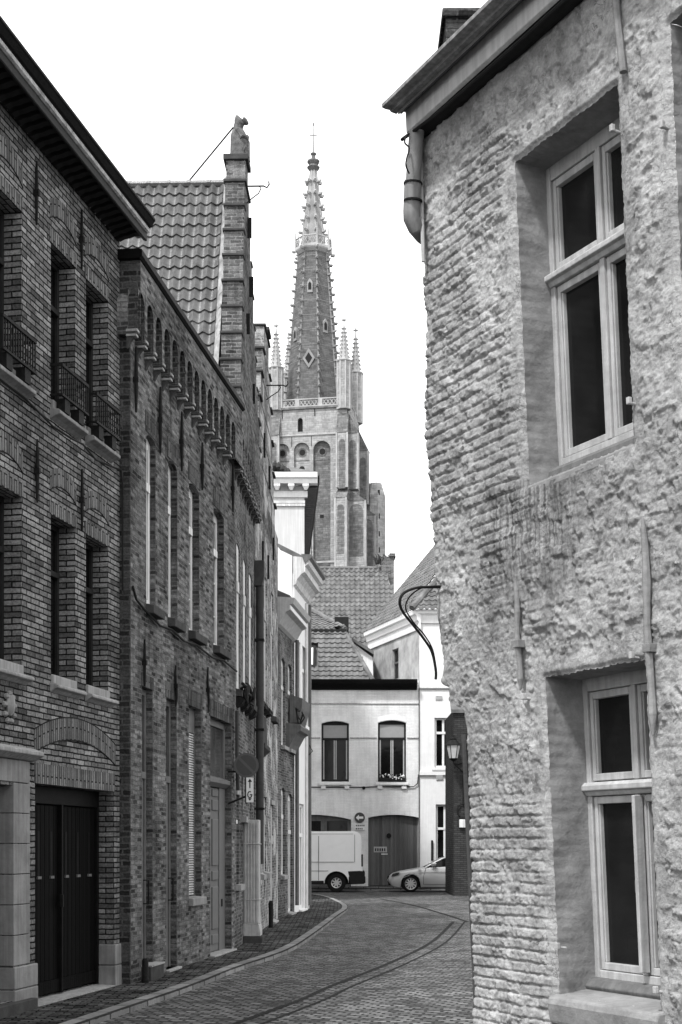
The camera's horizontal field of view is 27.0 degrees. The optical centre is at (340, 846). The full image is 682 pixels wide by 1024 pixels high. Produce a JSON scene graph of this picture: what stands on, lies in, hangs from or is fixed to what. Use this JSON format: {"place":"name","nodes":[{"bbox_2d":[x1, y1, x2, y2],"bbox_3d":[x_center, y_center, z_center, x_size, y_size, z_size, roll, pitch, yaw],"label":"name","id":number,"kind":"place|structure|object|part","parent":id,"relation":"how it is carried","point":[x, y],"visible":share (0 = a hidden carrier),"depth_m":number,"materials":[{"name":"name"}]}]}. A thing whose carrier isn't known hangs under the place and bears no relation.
{"place":"outdoors","nodes":[
{"label":"outdoors","id":0,"kind":"place"},
{"bbox_2d":[0,894,341,1023],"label":"pavement","id":1,"kind":"structure","parent":0,"point":[285,930],"depth_m":18.68,"materials":[{"name":"stone"}]},
{"bbox_2d":[141,958,148,982],"bbox_3d":[-2.420,1.530,17.562,0.098,0.300,0.099,0,0,0],"label":"bollard","id":2,"kind":"object","parent":1,"relation":"on","point":[144,979],"visible":1,"depth_m":17.53,"materials":[{"name":"metal"}]},
{"bbox_2d":[268,901,272,927],"bbox_3d":[-1.457,1.400,29.496,0.096,0.560,0.100,0,0,0],"label":"bollard","id":3,"kind":"object","parent":1,"relation":"on","point":[270,914],"visible":1,"depth_m":29.45,"materials":[{"name":"metal"}]},
{"bbox_2d":[98,890,473,1023],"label":"road","id":4,"kind":"structure","parent":0,"point":[369,930],"depth_m":18.90,"materials":[{"name":"stone"}]},
{"bbox_2d":[0,16,154,1018],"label":"brick house","id":5,"kind":"structure","parent":4,"relation":"on","point":[74,211],"depth_m":15.64,"materials":[{"name":"grey brick"}]},
{"bbox_2d":[0,497,34,685],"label":"window","id":6,"kind":"structure","parent":5,"relation":"in","point":[9,671],"depth_m":14.55,"materials":[{"name":"grey wood"}]},
{"bbox_2d":[0,210,35,400],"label":"window","id":7,"kind":"structure","parent":5,"relation":"in","point":[10,378],"depth_m":14.55,"materials":[{"name":"grey wood"}]},
{"bbox_2d":[0,379,123,590],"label":"facade cable","id":8,"kind":"object","parent":5,"relation":"attached to","point":[50,423],"visible":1,"depth_m":16.08,"materials":[{"name":"black plastic"}]},
{"bbox_2d":[35,785,98,995],"bbox_3d":[-3.186,0.492,16.075,0.130,2.315,2.310,0,0,12],"label":"garage door","id":9,"kind":"structure","parent":5,"relation":"in","point":[66,837],"depth_m":16.27,"materials":[{"name":"black paint"}]},
{"bbox_2d":[50,525,86,699],"bbox_3d":[-3.117,-2.622,15.688,0.340,1.917,0.820,0,0,12],"label":"window","id":10,"kind":"structure","parent":5,"relation":"in","point":[59,685],"depth_m":15.92,"materials":[{"name":"grey wood"}]},
{"bbox_2d":[50,261,88,439],"bbox_3d":[-3.107,-5.557,15.686,0.360,1.907,0.820,0,0,12],"label":"window","id":11,"kind":"structure","parent":5,"relation":"in","point":[58,416],"depth_m":15.90,"materials":[{"name":"grey wood"}]},
{"bbox_2d":[85,544,118,707],"bbox_3d":[-2.914,-2.622,16.677,0.340,1.917,0.840,0,0,12],"label":"window","id":12,"kind":"structure","parent":5,"relation":"in","point":[95,695],"depth_m":16.91,"materials":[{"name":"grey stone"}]},
{"bbox_2d":[85,296,120,462],"bbox_3d":[-2.904,-5.557,16.675,0.360,1.907,0.840,0,0,12],"label":"window","id":13,"kind":"structure","parent":5,"relation":"in","point":[91,441],"depth_m":16.91,"materials":[{"name":"grey wood"}]},
{"bbox_2d":[42,248,244,983],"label":"arcaded house","id":14,"kind":"structure","parent":4,"relation":"on","point":[182,406],"depth_m":19.56,"materials":[{"name":"brick"}]},
{"bbox_2d":[142,689,148,958],"bbox_3d":[-2.541,-0.255,18.113,0.140,3.530,0.500,0,0,8],"label":"door","id":15,"kind":"structure","parent":14,"relation":"in","point":[144,880],"depth_m":18.30,"materials":[{"name":"grey wood"}]},
{"bbox_2d":[146,439,149,603],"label":"window","id":16,"kind":"structure","parent":14,"relation":"in","point":[147,443],"depth_m":18.40,"materials":[{"name":"white paint"}]},
{"bbox_2d":[168,466,170,616],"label":"window","id":17,"kind":"structure","parent":14,"relation":"in","point":[169,472],"depth_m":19.56,"materials":[{"name":"white paint"}]},
{"bbox_2d":[166,700,173,966],"bbox_3d":[-2.376,-0.175,19.312,0.140,3.650,0.560,0,0,8],"label":"door","id":18,"kind":"structure","parent":14,"relation":"in","point":[168,704],"depth_m":19.52,"materials":[{"name":"grey wood"}]},
{"bbox_2d":[132,586,236,671],"bbox_3d":[-2.122,-3.018,20.272,0.042,0.324,6.010,0,0,8],"label":"facade cable","id":19,"kind":"object","parent":14,"relation":"attached to","point":[171,629],"visible":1,"depth_m":19.28,"materials":[{"name":"black plastic"}]},
{"bbox_2d":[189,489,192,629],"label":"window","id":20,"kind":"structure","parent":14,"relation":"in","point":[190,494],"depth_m":20.80,"materials":[{"name":"white paint"}]},
{"bbox_2d":[189,708,206,905],"bbox_3d":[-2.154,-0.585,20.664,0.220,2.870,0.840,0,0,8],"label":"window","id":21,"kind":"structure","parent":14,"relation":"in","point":[194,900],"depth_m":20.89,"materials":[{"name":"grey wood"}]},
{"bbox_2d":[214,515,217,644],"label":"window","id":22,"kind":"structure","parent":14,"relation":"in","point":[215,519],"depth_m":22.45,"materials":[{"name":"white paint"}]},
{"bbox_2d":[210,719,229,951],"bbox_3d":[-1.976,-0.165,22.361,0.150,3.650,1.530,0,0,8],"label":"panelled door","id":23,"kind":"structure","parent":14,"relation":"in","point":[217,779],"depth_m":22.59,"materials":[{"name":"grey paint"}]},
{"bbox_2d":[228,753,258,803],"bbox_3d":[-1.585,-1.101,23.022,0.505,0.835,0.062,0,0,3],"label":"traffic sign","id":24,"kind":"object","parent":14,"relation":"attached to","point":[246,765],"visible":1,"depth_m":23.00,"materials":[{"name":"grey metal"}]},
{"bbox_2d":[120,127,269,947],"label":"stepped gable house","id":25,"kind":"structure","parent":4,"relation":"on","point":[195,247],"depth_m":24.77,"materials":[{"name":"brick"}]},
{"bbox_2d":[236,544,238,688],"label":"window","id":26,"kind":"structure","parent":25,"relation":"in","point":[237,583],"depth_m":23.85,"materials":[{"name":"white paint"}]},
{"bbox_2d":[230,115,249,160],"bbox_3d":[-1.790,-12.577,25.221,0.359,0.805,0.332,0,0,0],"label":"statue","id":27,"kind":"object","parent":25,"relation":"on","point":[239,141],"visible":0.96,"depth_m":25.12,"materials":[{"name":"stone"}]},
{"bbox_2d":[243,560,245,682],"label":"window","id":28,"kind":"structure","parent":25,"relation":"in","point":[244,597],"depth_m":25.04,"materials":[{"name":"white paint"}]},
{"bbox_2d":[240,682,255,706],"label":"potted plants","id":29,"kind":"object","parent":25,"relation":"attached to","point":[249,695],"visible":0.97,"depth_m":23.95,"materials":[{"name":"black plant"}]},
{"bbox_2d":[249,575,250,685],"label":"window","id":30,"kind":"structure","parent":25,"relation":"in","point":[249,575],"depth_m":26.09,"materials":[{"name":"white paint"}]},
{"bbox_2d":[59,894,347,1023],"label":"kerb","id":31,"kind":"structure","parent":4,"relation":"on","point":[103,1015],"depth_m":17.71,"materials":[{"name":"stone"}]},
{"bbox_2d":[253,323,287,928],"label":"gabled house","id":32,"kind":"structure","parent":4,"relation":"on","point":[266,544],"depth_m":30.33,"materials":[{"name":"brick"}]},
{"bbox_2d":[264,580,265,700],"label":"window","id":33,"kind":"structure","parent":32,"relation":"in","point":[264,580],"depth_m":29.63,"materials":[{"name":"grey wood"}]},
{"bbox_2d":[264,798,265,870],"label":"window","id":34,"kind":"structure","parent":32,"relation":"in","point":[264,798],"depth_m":29.73,"materials":[{"name":"grey wood"}]},
{"bbox_2d":[270,805,272,900],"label":"window","id":35,"kind":"structure","parent":32,"relation":"in","point":[271,837],"depth_m":31.41,"materials":[{"name":"grey wood"}]},
{"bbox_2d":[271,595,272,709],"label":"window","id":36,"kind":"structure","parent":32,"relation":"in","point":[271,595],"depth_m":31.60,"materials":[{"name":"grey wood"}]},
{"bbox_2d":[277,590,312,917],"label":"brick house","id":37,"kind":"structure","parent":4,"relation":"on","point":[293,618],"depth_m":34.58,"materials":[{"name":"white paint"}]},
{"bbox_2d":[281,660,289,750],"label":"window","id":38,"kind":"structure","parent":37,"relation":"in","point":[283,747],"depth_m":34.37,"materials":[{"name":"white paint"}]},
{"bbox_2d":[281,790,289,879],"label":"window","id":39,"kind":"structure","parent":37,"relation":"in","point":[283,876],"depth_m":34.37,"materials":[{"name":"white paint"}]},
{"bbox_2d":[288,667,295,753],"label":"window","id":40,"kind":"structure","parent":37,"relation":"in","point":[292,751],"depth_m":35.46,"materials":[{"name":"white paint"}]},
{"bbox_2d":[288,795,296,914],"bbox_3d":[-1.268,0.205,35.289,0.214,3.050,0.900,0,0,6],"label":"window","id":41,"kind":"structure","parent":37,"relation":"in","point":[289,831],"depth_m":35.60,"materials":[{"name":"white paint"}]},
{"bbox_2d":[295,707,304,724],"bbox_3d":[-1.018,-3.255,35.224,0.143,0.518,1.128,0,0,6],"label":"plant","id":42,"kind":"object","parent":37,"relation":"on","point":[298,718],"visible":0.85,"depth_m":35.03,"materials":[{"name":"black plant"}]},
{"bbox_2d":[272,466,318,554],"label":"tall house","id":43,"kind":"structure","parent":4,"relation":"on","point":[295,511],"depth_m":45.00,"materials":[{"name":"white paint"}]},
{"bbox_2d":[272,461,290,471],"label":"moss clump","id":44,"kind":"object","parent":43,"relation":"on","point":[276,466],"visible":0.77,"depth_m":45.09,"materials":[{"name":"grey plant"}]},
{"bbox_2d":[278,544,324,911],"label":"white house","id":45,"kind":"structure","parent":4,"relation":"on","point":[301,578],"depth_m":37.32,"materials":[{"name":"paint"}]},
{"bbox_2d":[299,804,307,910],"bbox_3d":[-1.042,0.305,37.343,0.214,2.850,1.000,0,0,6],"label":"drainpipe","id":46,"kind":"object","parent":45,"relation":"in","point":[300,806],"depth_m":37.71,"materials":[{"name":"white paint"}]},
{"bbox_2d":[302,648,308,729],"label":"window","id":47,"kind":"structure","parent":45,"relation":"in","point":[307,727],"depth_m":38.00,"materials":[{"name":"white paint"}]},
{"bbox_2d":[311,831,365,891],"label":"delivery van","id":48,"kind":"object","parent":4,"relation":"on","point":[336,861],"visible":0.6,"depth_m":54.27,"materials":[{"name":"white paint"}]},
{"bbox_2d":[232,922,453,1023],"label":"gutter channel","id":49,"kind":"object","parent":4,"relation":"on","point":[347,979],"visible":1,"depth_m":18.15,"materials":[{"name":"stone"}]},
{"bbox_2d":[260,922,464,1023],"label":"gutter joint","id":50,"kind":"object","parent":4,"relation":"on","point":[457,930],"visible":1,"depth_m":18.09,"materials":[{"name":"stone"}]},
{"bbox_2d":[311,887,444,889],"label":"kerb","id":51,"kind":"structure","parent":4,"relation":"on","point":[362,888],"depth_m":57.00,"materials":[{"name":"stone"}]},
{"bbox_2d":[387,856,444,891],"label":"parked car","id":52,"kind":"object","parent":4,"relation":"on","point":[430,874],"visible":0.45,"depth_m":54.29,"materials":[{"name":"silver metal"}]},
{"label":"windows","id":53,"kind":"part","parent":52,"relation":"part of","materials":[{"name":"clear glass"}]},
{"bbox_2d":[382,899,468,921],"bbox_3d":[2.240,1.734,40.049,0.348,0.001,14.367,0,0,-6],"label":"cross gutter","id":54,"kind":"object","parent":4,"relation":"on","point":[432,910],"visible":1,"depth_m":38.02,"materials":[{"name":"stone"}]},
{"bbox_2d":[382,0,681,1023],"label":"limewashed house","id":55,"kind":"structure","parent":4,"relation":"on","point":[550,210],"depth_m":8.93,"materials":[{"name":"paint"}]},
{"bbox_2d":[404,133,409,173],"bbox_3d":[0.563,-4.894,9.823,0.329,0.558,0.048,0,0,-35],"label":"hanging cable","id":56,"kind":"object","parent":55,"relation":"attached to","point":[407,145],"visible":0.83,"depth_m":9.74,"materials":[{"name":"white plastic"}]},
{"bbox_2d":[403,128,425,243],"bbox_3d":[0.534,-4.594,9.947,0.166,0.695,0.431,0,0,15],"label":"drainpipe","id":57,"kind":"object","parent":55,"relation":"attached to","point":[412,183],"visible":0.91,"depth_m":9.81,"materials":[{"name":"metal"}]},
{"bbox_2d":[398,586,440,679],"bbox_3d":[0.551,-1.503,9.863,0.395,0.657,0.081,0,0,-40],"label":"hanging cable","id":58,"kind":"object","parent":55,"relation":"attached to","point":[414,626],"visible":1,"depth_m":9.85,"materials":[{"name":"black plastic"}]},
{"bbox_2d":[405,585,439,659],"bbox_3d":[0.580,-1.540,9.889,0.319,0.594,0.069,0,0,-39],"label":"hanging cable","id":59,"kind":"object","parent":55,"relation":"attached to","point":[411,618],"visible":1,"depth_m":9.86,"materials":[{"name":"black plastic"}]},
{"bbox_2d":[400,0,567,140],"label":"hanging cable","id":60,"kind":"object","parent":55,"relation":"attached to","point":[499,58],"visible":1,"depth_m":8.90,"materials":[{"name":"black plastic"}]},
{"bbox_2d":[544,117,634,476],"bbox_3d":[1.595,-3.353,8.652,0.169,2.065,1.148,0,0,-27],"label":"window","id":61,"kind":"structure","parent":55,"relation":"in","point":[587,279],"depth_m":8.79,"materials":[{"name":"grey wood"}]},
{"bbox_2d":[581,669,660,999],"bbox_3d":[1.812,-0.105,8.608,0.181,2.050,1.035,0,0,-27],"label":"window","id":62,"kind":"structure","parent":55,"relation":"in","point":[618,789],"depth_m":8.80,"materials":[{"name":"grey wood"}]},
{"bbox_2d":[0,0,678,611],"label":"sky","id":63,"kind":"structure","parent":0,"point":[158,85],"materials":[{"name":"white"}]},
{"bbox_2d":[311,886,400,886],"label":"pavement","id":64,"kind":"structure","parent":0,"point":[357,886],"depth_m":57.99,"materials":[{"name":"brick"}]},
{"bbox_2d":[311,607,419,885],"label":"white brick house","id":65,"kind":"structure","parent":64,"relation":"on","point":[365,728],"depth_m":58.50,"materials":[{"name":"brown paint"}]},
{"bbox_2d":[311,815,350,885],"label":"glazed garage door","id":66,"kind":"structure","parent":65,"relation":"in","point":[318,822],"depth_m":58.70,"materials":[{"name":"grey wood"}]},
{"bbox_2d":[321,721,348,781],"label":"window","id":67,"kind":"structure","parent":65,"relation":"in","point":[334,734],"depth_m":58.62,"materials":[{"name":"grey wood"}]},
{"bbox_2d":[354,812,364,829],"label":"one way sign","id":68,"kind":"object","parent":65,"relation":"attached to","point":[359,817],"visible":1,"depth_m":58.44,"materials":[{"name":"grey metal"}]},
{"bbox_2d":[351,637,373,674],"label":"white outbuilding","id":69,"kind":"structure","parent":65,"relation":"on","point":[366,653],"depth_m":62.00,"materials":[{"name":"paint"}]},
{"bbox_2d":[311,774,419,787],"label":"facade cable","id":70,"kind":"object","parent":65,"relation":"attached to","point":[368,787],"visible":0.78,"depth_m":58.44,"materials":[{"name":"black plastic"}]},
{"bbox_2d":[378,721,405,781],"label":"window","id":71,"kind":"structure","parent":65,"relation":"in","point":[391,734],"depth_m":58.62,"materials":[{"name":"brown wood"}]},
{"bbox_2d":[379,773,405,780],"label":"flower box","id":72,"kind":"object","parent":65,"relation":"on","point":[394,778],"visible":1,"depth_m":58.35,"materials":[{"name":"black plastic"}]},
{"bbox_2d":[368,815,417,885],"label":"garage door","id":73,"kind":"structure","parent":65,"relation":"in","point":[392,839],"depth_m":58.70,"materials":[{"name":"grey wood"}]},
{"bbox_2d":[363,545,450,866],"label":"corner house","id":74,"kind":"structure","parent":64,"relation":"on","point":[398,646],"depth_m":58.59,"materials":[{"name":"white paint"}]},
{"bbox_2d":[394,649,397,678],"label":"window","id":75,"kind":"structure","parent":74,"relation":"in","point":[395,651],"depth_m":61.53,"materials":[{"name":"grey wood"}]},
{"bbox_2d":[432,718,445,770],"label":"window","id":76,"kind":"structure","parent":74,"relation":"in","point":[439,723],"depth_m":58.63,"materials":[{"name":"white paint"}]},
{"bbox_2d":[436,804,444,858],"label":"window","id":77,"kind":"structure","parent":74,"relation":"in","point":[440,808],"depth_m":58.63,"materials":[{"name":"white paint"}]},
{"bbox_2d":[445,691,473,895],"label":"dark brick house","id":78,"kind":"structure","parent":0,"point":[456,879],"depth_m":50.00,"materials":[{"name":"brick"}]},
{"bbox_2d":[445,735,462,772],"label":"wall lantern","id":79,"kind":"object","parent":78,"relation":"attached to","point":[453,745],"depth_m":49.49,"materials":[{"name":"white glass"}]},
{"label":"ground","id":80,"kind":"structure","parent":0,"visible":0},
{"bbox_2d":[269,118,384,565],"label":"church tower","id":81,"kind":"structure","parent":80,"relation":"on","point":[316,404],"depth_m":231.84,"materials":[{"name":"brick"}]},
{"bbox_2d":[280,449,286,457],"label":"round window","id":82,"kind":"structure","parent":81,"relation":"in","point":[283,453],"depth_m":232.06,"materials":[{"name":"grey brick"}]},
{"bbox_2d":[298,419,302,431],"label":"window","id":83,"kind":"structure","parent":81,"relation":"in","point":[300,422],"depth_m":231.66,"materials":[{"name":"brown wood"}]},
{"bbox_2d":[298,448,306,456],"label":"round window","id":84,"kind":"structure","parent":81,"relation":"in","point":[302,452],"depth_m":231.49,"materials":[{"name":"grey stone"}]},
{"bbox_2d":[318,447,326,455],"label":"round window","id":85,"kind":"structure","parent":81,"relation":"in","point":[322,451],"depth_m":230.87,"materials":[{"name":"grey stone"}]},
{"bbox_2d":[309,553,398,646],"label":"tiled roof house","id":86,"kind":"structure","parent":80,"relation":"on","point":[359,596],"depth_m":71.54,"materials":[{"name":"tile"}]},
{"bbox_2d":[373,553,395,564],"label":"weed clump","id":87,"kind":"object","parent":86,"relation":"on","point":[376,560],"visible":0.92,"depth_m":72.80,"materials":[{"name":"grey plant"}]}
]}

